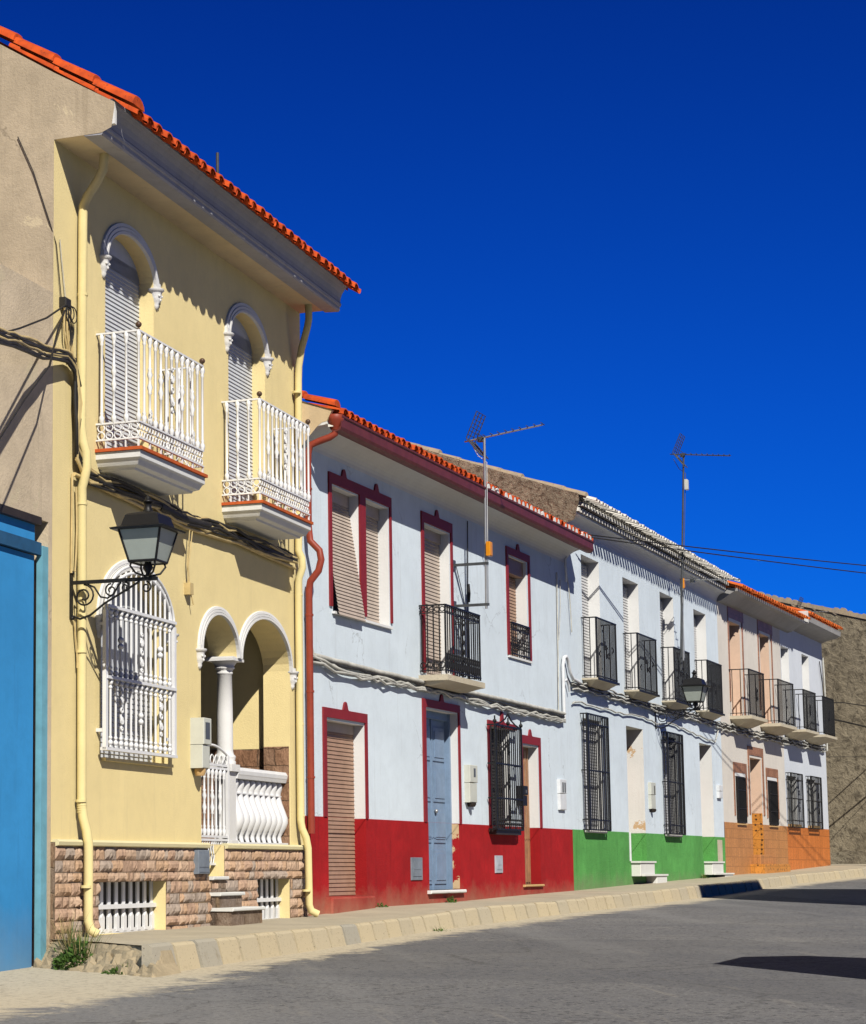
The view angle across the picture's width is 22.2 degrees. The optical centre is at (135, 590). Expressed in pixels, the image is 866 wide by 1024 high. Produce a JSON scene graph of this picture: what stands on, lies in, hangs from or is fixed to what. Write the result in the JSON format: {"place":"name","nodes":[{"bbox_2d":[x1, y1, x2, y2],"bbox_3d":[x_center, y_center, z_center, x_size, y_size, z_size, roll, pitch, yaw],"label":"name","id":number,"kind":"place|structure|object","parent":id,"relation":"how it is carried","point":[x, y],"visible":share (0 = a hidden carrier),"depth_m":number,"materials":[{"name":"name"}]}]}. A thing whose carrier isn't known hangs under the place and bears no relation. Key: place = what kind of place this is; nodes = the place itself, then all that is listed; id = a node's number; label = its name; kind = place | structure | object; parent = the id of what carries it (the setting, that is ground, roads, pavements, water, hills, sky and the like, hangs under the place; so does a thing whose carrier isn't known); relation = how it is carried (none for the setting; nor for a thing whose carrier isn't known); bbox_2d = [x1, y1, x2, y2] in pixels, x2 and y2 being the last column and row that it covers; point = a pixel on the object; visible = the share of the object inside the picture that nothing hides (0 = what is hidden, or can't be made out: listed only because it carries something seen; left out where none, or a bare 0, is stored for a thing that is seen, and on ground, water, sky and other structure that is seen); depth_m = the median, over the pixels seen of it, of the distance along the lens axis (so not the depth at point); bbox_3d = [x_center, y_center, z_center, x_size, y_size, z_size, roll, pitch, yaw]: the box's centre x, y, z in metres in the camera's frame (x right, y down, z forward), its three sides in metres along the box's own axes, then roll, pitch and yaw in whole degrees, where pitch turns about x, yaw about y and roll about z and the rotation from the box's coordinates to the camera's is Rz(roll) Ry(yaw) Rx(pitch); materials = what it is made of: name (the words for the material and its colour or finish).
{"place":"outdoors","nodes":[
{"label":"outdoors","id":0,"kind":"place"},
{"bbox_2d":[33,941,180,976],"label":"earth bank","id":1,"kind":"structure","parent":0,"point":[104,955],"depth_m":17.81,"materials":[{"name":"soil"}]},
{"bbox_2d":[101,959,130,974],"bbox_3d":[-0.096,3.100,17.670,0.382,0.209,0.463,-3,-8,23],"label":"weed","id":2,"kind":"object","parent":1,"relation":"on","point":[112,971],"visible":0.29,"depth_m":17.58,"materials":[{"name":"green plant"}]},
{"bbox_2d":[0,876,865,1023],"bbox_3d":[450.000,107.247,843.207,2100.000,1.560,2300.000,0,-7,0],"label":"road","id":3,"kind":"structure","parent":0,"point":[791,954],"depth_m":16.83,"materials":[{"name":"grey asphalt"}]},
{"bbox_2d":[0,264,52,971],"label":"garage","id":4,"kind":"structure","parent":3,"relation":"on","point":[25,599],"depth_m":18.69,"materials":[{"name":"blue paint"}]},
{"bbox_2d":[45,909,98,951],"bbox_3d":[-0.561,2.947,18.491,0.492,0.511,0.506,5,-9,-34],"label":"grass tuft","id":5,"kind":"object","parent":3,"relation":"on","point":[69,930],"visible":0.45,"depth_m":18.48,"materials":[{"name":"green plant"}]},
{"bbox_2d":[51,923,113,969],"bbox_3d":[-0.440,3.041,18.322,0.610,0.462,0.626,-7,-10,44],"label":"weed","id":6,"kind":"object","parent":3,"relation":"on","point":[64,958],"visible":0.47,"depth_m":18.18,"materials":[{"name":"green plant"}]},
{"bbox_2d":[0,26,360,941],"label":"yellow house","id":7,"kind":"structure","parent":3,"relation":"on","point":[196,286],"depth_m":21.42,"materials":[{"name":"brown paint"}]},
{"bbox_2d":[0,137,76,438],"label":"cable bundle","id":8,"kind":"object","parent":7,"relation":"attached to","point":[65,303],"visible":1,"depth_m":19.57,"materials":[{"name":"black rubber"}]},
{"bbox_2d":[0,327,77,388],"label":"cable bundle","id":9,"kind":"object","parent":7,"relation":"attached to","point":[17,341],"visible":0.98,"depth_m":18.43,"materials":[{"name":"black rubber"}]},
{"bbox_2d":[70,474,77,667],"bbox_3d":[-0.546,-0.176,19.546,0.031,1.752,0.135,-4,-8,30],"label":"cable bundle","id":10,"kind":"object","parent":7,"relation":"attached to","point":[71,549],"visible":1,"depth_m":19.55,"materials":[{"name":"yellow plastic"}]},
{"bbox_2d":[69,495,185,619],"bbox_3d":[-0.117,-0.295,19.340,1.022,1.090,0.524,-3,-8,23],"label":"wall lamp","id":11,"kind":"object","parent":7,"relation":"attached to","point":[148,535],"visible":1,"depth_m":19.16,"materials":[{"name":"black metal"}]},
{"bbox_2d":[99,881,155,933],"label":"cellar window","id":12,"kind":"structure","parent":7,"relation":"in","point":[123,906],"depth_m":20.57,"materials":[{"name":"white paint"}]},
{"bbox_2d":[99,223,163,447],"bbox_3d":[-0.092,-2.389,21.073,0.253,2.362,1.462,-3,-8,23],"label":"balcony door","id":13,"kind":"structure","parent":7,"relation":"in","point":[118,269],"depth_m":21.26,"materials":[{"name":"white plastic"}]},
{"bbox_2d":[95,559,178,767],"bbox_3d":[-0.030,0.686,20.816,0.315,1.967,1.925,-3,-8,23],"label":"grille window","id":14,"kind":"structure","parent":7,"relation":"in","point":[124,626],"depth_m":20.81,"materials":[{"name":"white metal"}]},
{"bbox_2d":[72,357,297,569],"bbox_3d":[0.659,-1.181,22.390,0.109,1.203,6.107,-3,-8,23],"label":"cable bundle","id":15,"kind":"object","parent":7,"relation":"attached to","point":[180,517],"visible":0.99,"depth_m":21.65,"materials":[{"name":"black rubber"}]},
{"bbox_2d":[184,526,193,604],"bbox_3d":[0.547,-0.253,22.093,0.071,0.804,0.132,-3,-8,23],"label":"cable bundle","id":16,"kind":"object","parent":15,"relation":"hanging from","point":[189,588],"visible":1,"depth_m":22.04,"materials":[{"name":"beige plastic"}]},
{"bbox_2d":[190,717,210,775],"bbox_3d":[0.670,1.593,22.042,0.153,0.585,0.210,-3,-8,23],"label":"meter box","id":17,"kind":"object","parent":7,"relation":"attached to","point":[200,735],"visible":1,"depth_m":21.96,"materials":[{"name":"white plastic"}]},
{"bbox_2d":[205,722,209,738],"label":"window","id":18,"kind":"structure","parent":17,"relation":"in","point":[207,725],"depth_m":22.02,"materials":[{"name":"grey glass"}]},
{"bbox_2d":[216,152,218,172],"bbox_3d":[1.057,-4.600,27.734,0.044,2.080,0.038,-3,-8,23],"label":"mast","id":19,"kind":"object","parent":7,"relation":"attached to","point":[217,162],"visible":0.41,"depth_m":27.83,"materials":[{"name":"metal"}]},
{"bbox_2d":[224,303,273,501],"bbox_3d":[1.203,-2.013,24.045,0.253,2.362,1.447,-3,-8,23],"label":"balcony door","id":20,"kind":"structure","parent":7,"relation":"in","point":[237,343],"depth_m":24.27,"materials":[{"name":"white plastic"}]},
{"bbox_2d":[257,879,280,919],"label":"cellar window","id":21,"kind":"structure","parent":7,"relation":"in","point":[265,886],"depth_m":24.21,"materials":[{"name":"white paint"}]},
{"bbox_2d":[302,390,593,915],"bbox_3d":[0.983,1.469,32.252,9.012,7.370,11.575,-4,-8,27],"label":"red and white house","id":22,"kind":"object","parent":3,"relation":"on","point":[392,818],"visible":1,"depth_m":29.00,"materials":[{"name":"paint"}]},
{"bbox_2d":[322,702,375,913],"bbox_3d":[2.521,2.836,26.302,0.280,2.966,1.475,-4,-8,27],"label":"shuttered doorway","id":23,"kind":"structure","parent":22,"relation":"in","point":[337,738],"depth_m":26.49,"materials":[{"name":"red paint"}]},
{"bbox_2d":[328,469,392,629],"bbox_3d":[2.798,-0.512,27.292,0.267,1.858,2.200,-4,-8,27],"label":"double window","id":24,"kind":"structure","parent":22,"relation":"in","point":[351,596],"depth_m":27.13,"materials":[{"name":"red paint"}]},
{"bbox_2d":[420,510,454,675],"bbox_3d":[4.092,0.062,29.878,0.203,2.366,1.305,-4,-8,27],"label":"balcony door","id":25,"kind":"structure","parent":22,"relation":"in","point":[430,540],"depth_m":30.04,"materials":[{"name":"red paint"}]},
{"bbox_2d":[313,649,565,722],"bbox_3d":[4.497,1.187,30.264,0.073,0.769,10.949,-4,-8,27],"label":"cable bundle","id":26,"kind":"object","parent":22,"relation":"attached to","point":[327,662],"visible":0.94,"depth_m":28.88,"materials":[{"name":"white plastic"}]},
{"bbox_2d":[422,694,466,893],"bbox_3d":[4.122,2.772,29.588,0.290,2.706,1.565,-4,-8,27],"label":"front door","id":27,"kind":"structure","parent":22,"relation":"in","point":[436,747],"depth_m":29.86,"materials":[{"name":"blue paint"}]},
{"bbox_2d":[456,521,470,610],"bbox_3d":[4.665,-0.313,30.835,0.050,1.451,0.572,-4,-8,26],"label":"aerial wire","id":28,"kind":"object","parent":22,"relation":"attached to","point":[468,593],"visible":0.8,"depth_m":31.00,"materials":[{"name":"black metal"}]},
{"bbox_2d":[464,765,477,806],"bbox_3d":[4.739,2.759,30.555,0.140,0.585,0.340,-4,-8,27],"label":"meter box","id":29,"kind":"object","parent":22,"relation":"attached to","point":[471,781],"visible":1,"depth_m":30.45,"materials":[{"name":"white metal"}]},
{"bbox_2d":[453,411,544,608],"bbox_3d":[5.087,-1.133,30.339,1.343,2.792,0.416,-4,-8,27],"label":"television aerial","id":30,"kind":"object","parent":22,"relation":"attached to","point":[488,551],"visible":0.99,"depth_m":30.42,"materials":[{"name":"metal"}]},
{"bbox_2d":[487,711,523,834],"bbox_3d":[5.406,2.695,32.008,0.337,1.825,1.501,-4,-8,27],"label":"grille window","id":31,"kind":"structure","parent":22,"relation":"in","point":[497,776],"depth_m":31.81,"materials":[{"name":"brown metal"}]},
{"bbox_2d":[505,544,532,662],"bbox_3d":[5.746,0.186,33.337,0.394,1.798,1.230,-4,-8,27],"label":"narrow window","id":32,"kind":"structure","parent":22,"relation":"in","point":[514,569],"depth_m":33.37,"materials":[{"name":"red paint"}]},
{"bbox_2d":[517,786,527,805],"bbox_3d":[5.848,3.102,32.691,0.124,0.300,0.200,-4,-8,27],"label":"letter box","id":33,"kind":"object","parent":22,"relation":"attached to","point":[525,790],"visible":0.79,"depth_m":32.63,"materials":[{"name":"black metal"}]},
{"bbox_2d":[522,729,544,886],"bbox_3d":[6.013,3.341,33.300,0.250,2.407,1.080,-4,-8,27],"label":"side door","id":34,"kind":"structure","parent":22,"relation":"in","point":[529,739],"depth_m":33.54,"materials":[{"name":"brown wood"}]},
{"bbox_2d":[557,779,566,809],"bbox_3d":[6.857,3.278,34.764,0.054,0.490,0.380,-4,-8,27],"label":"meter box","id":35,"kind":"object","parent":22,"relation":"attached to","point":[562,791],"visible":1,"depth_m":34.68,"materials":[{"name":"white plastic"}]},
{"bbox_2d":[556,556,580,718],"bbox_3d":[7.103,0.744,35.524,0.082,2.767,1.182,-4,-8,27],"label":"cable bundle","id":36,"kind":"object","parent":22,"relation":"attached to","point":[563,679],"visible":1,"depth_m":35.17,"materials":[{"name":"white plastic"}]},
{"bbox_2d":[142,867,865,970],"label":"kerb","id":37,"kind":"structure","parent":3,"relation":"on","point":[197,953],"depth_m":24.13,"materials":[{"name":"concrete"}]},
{"bbox_2d":[410,442,740,890],"bbox_3d":[6.468,1.852,42.586,8.532,9.000,11.951,-4,-8,27],"label":"green and white house","id":38,"kind":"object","parent":3,"relation":"on","point":[623,636],"visible":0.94,"depth_m":39.72,"materials":[{"name":"paint"}]},
{"bbox_2d":[581,562,589,677],"bbox_3d":[7.617,0.492,37.185,0.042,2.165,1.168,-4,-8,27],"label":"balcony door","id":39,"kind":"structure","parent":38,"relation":"in","point":[584,571],"depth_m":37.53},
{"bbox_2d":[580,712,611,832],"bbox_3d":[7.722,3.097,36.572,0.239,1.982,1.398,-4,-8,27],"label":"grille window","id":40,"kind":"structure","parent":38,"relation":"in","point":[591,744],"depth_m":36.52,"materials":[{"name":"black metal"}]},
{"bbox_2d":[622,584,629,689],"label":"balcony door","id":41,"kind":"structure","parent":38,"relation":"in","point":[625,604],"depth_m":40.04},
{"bbox_2d":[572,701,718,742],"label":"cable bundle","id":42,"kind":"object","parent":38,"relation":"attached to","point":[646,719],"visible":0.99,"depth_m":40.09,"materials":[{"name":"grey plastic"}]},
{"bbox_2d":[572,680,722,729],"bbox_3d":[9.832,2.199,40.782,0.044,0.218,11.753,-4,-8,27],"label":"cable bundle","id":43,"kind":"object","parent":38,"relation":"attached to","point":[631,701],"visible":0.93,"depth_m":39.53,"materials":[{"name":"black rubber"}]},
{"bbox_2d":[631,861,667,882],"bbox_3d":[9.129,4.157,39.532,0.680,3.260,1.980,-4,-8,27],"label":"steps","id":44,"kind":"structure","parent":38,"relation":"in","point":[639,868],"depth_m":38.99,"materials":[{"name":"white stone"}]},
{"bbox_2d":[648,782,655,811],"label":"meter box","id":45,"kind":"object","parent":38,"relation":"attached to","point":[651,795],"visible":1,"depth_m":40.04,"materials":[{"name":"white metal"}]},
{"bbox_2d":[660,598,665,700],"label":"balcony door","id":46,"kind":"structure","parent":38,"relation":"in","point":[661,603],"depth_m":42.59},
{"bbox_2d":[661,731,685,836],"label":"grille window","id":47,"kind":"structure","parent":38,"relation":"in","point":[669,750],"depth_m":41.56,"materials":[{"name":"black metal"}]},
{"bbox_2d":[654,670,710,728],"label":"wall lamp","id":48,"kind":"object","parent":38,"relation":"attached to","point":[694,688],"visible":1,"depth_m":40.43,"materials":[{"name":"black metal"}]},
{"bbox_2d":[693,615,698,704],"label":"balcony door","id":49,"kind":"structure","parent":38,"relation":"in","point":[695,643],"depth_m":45.25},
{"bbox_2d":[670,433,730,669],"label":"television aerial","id":50,"kind":"object","parent":38,"relation":"attached to","point":[685,483],"visible":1,"depth_m":42.13,"materials":[{"name":"metal"}]},
{"bbox_2d":[671,576,740,660],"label":"television aerial","id":51,"kind":"object","parent":38,"relation":"attached to","point":[691,580],"visible":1,"depth_m":41.89,"materials":[{"name":"metal"}]},
{"bbox_2d":[716,785,722,797],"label":"meter box","id":52,"kind":"object","parent":38,"relation":"attached to","point":[719,788],"visible":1,"depth_m":45.33,"materials":[{"name":"white plastic"}]},
{"bbox_2d":[704,861,734,876],"bbox_3d":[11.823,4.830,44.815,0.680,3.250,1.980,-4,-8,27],"label":"steps","id":53,"kind":"structure","parent":38,"relation":"in","point":[710,867],"depth_m":44.00,"materials":[{"name":"white stone"}]},
{"bbox_2d":[572,606,842,869],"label":"orange tiled house","id":54,"kind":"structure","parent":3,"relation":"on","point":[806,785],"depth_m":53.60,"materials":[{"name":"white paint"}]},
{"bbox_2d":[785,772,804,827],"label":"grille window","id":55,"kind":"structure","parent":54,"relation":"in","point":[790,782],"depth_m":52.03,"materials":[{"name":"black metal"}]},
{"bbox_2d":[796,597,828,611],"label":"television aerial","id":56,"kind":"object","parent":54,"relation":"attached to","point":[805,609],"visible":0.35,"depth_m":57.78,"materials":[{"name":"metal"}]},
{"bbox_2d":[805,776,823,829],"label":"grille window","id":57,"kind":"structure","parent":54,"relation":"in","point":[811,792],"depth_m":54.09,"materials":[{"name":"black metal"}]},
{"bbox_2d":[819,658,865,750],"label":"cable bundle","id":58,"kind":"object","parent":54,"relation":"attached to","point":[824,693],"visible":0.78,"depth_m":56.22,"materials":[{"name":"black rubber"}]},
{"bbox_2d":[717,580,810,874],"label":"brown tiled house","id":59,"kind":"structure","parent":3,"relation":"on","point":[751,622],"depth_m":48.45,"materials":[{"name":"paint"}]},
{"bbox_2d":[727,606,745,714],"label":"door frame","id":60,"kind":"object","parent":59,"relation":"in","point":[735,616],"depth_m":47.85,"materials":[{"name":"paint"}]},
{"bbox_2d":[733,762,747,824],"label":"grille window","id":61,"kind":"structure","parent":59,"relation":"in","point":[739,769],"depth_m":47.23,"materials":[{"name":"black metal"}]},
{"bbox_2d":[757,619,774,722],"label":"door frame","id":62,"kind":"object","parent":59,"relation":"in","point":[764,628],"depth_m":50.58,"materials":[{"name":"paint"}]},
{"bbox_2d":[747,746,790,873],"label":"front door","id":63,"kind":"structure","parent":59,"relation":"in","point":[763,864],"depth_m":48.27,"materials":[{"name":"brown wood"}]},
{"bbox_2d":[765,768,779,826],"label":"grille window","id":64,"kind":"structure","parent":59,"relation":"in","point":[772,790],"depth_m":50.04,"materials":[{"name":"black metal"}]},
{"bbox_2d":[722,722,825,752],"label":"cable bundle","id":65,"kind":"object","parent":59,"relation":"attached to","point":[779,738],"visible":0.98,"depth_m":50.18,"materials":[{"name":"black rubber"}]},
{"bbox_2d":[760,592,865,863],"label":"old stone building","id":66,"kind":"structure","parent":3,"relation":"on","point":[844,655],"depth_m":61.22,"materials":[{"name":"stone"}]},
{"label":"utility pole","id":67,"kind":"object","parent":3,"relation":"on","visible":0},
{"bbox_2d":[588,534,865,565],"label":"overhead wire","id":68,"kind":"object","parent":67,"relation":"attached to","point":[722,550],"visible":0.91,"depth_m":39.51,"materials":[{"name":"black rubber"}]},
{"bbox_2d":[592,537,865,573],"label":"overhead wire","id":69,"kind":"object","parent":67,"relation":"attached to","point":[725,555],"visible":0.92,"depth_m":39.59,"materials":[{"name":"black rubber"}]},
{"bbox_2d":[0,0,865,613],"label":"sky","id":70,"kind":"structure","parent":0,"point":[621,228],"materials":[{"name":"blue"}]},
{"bbox_2d":[54,864,865,944],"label":"sidewalk","id":71,"kind":"structure","parent":0,"point":[265,925],"depth_m":25.49,"materials":[{"name":"concrete"}]},
{"bbox_2d":[445,895,456,902],"bbox_3d":[4.290,4.181,29.349,0.176,0.148,0.190,2,-8,-18],"label":"weed","id":72,"kind":"object","parent":71,"relation":"on","point":[450,900],"visible":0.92,"depth_m":29.32,"materials":[{"name":"green plant"}]}
]}

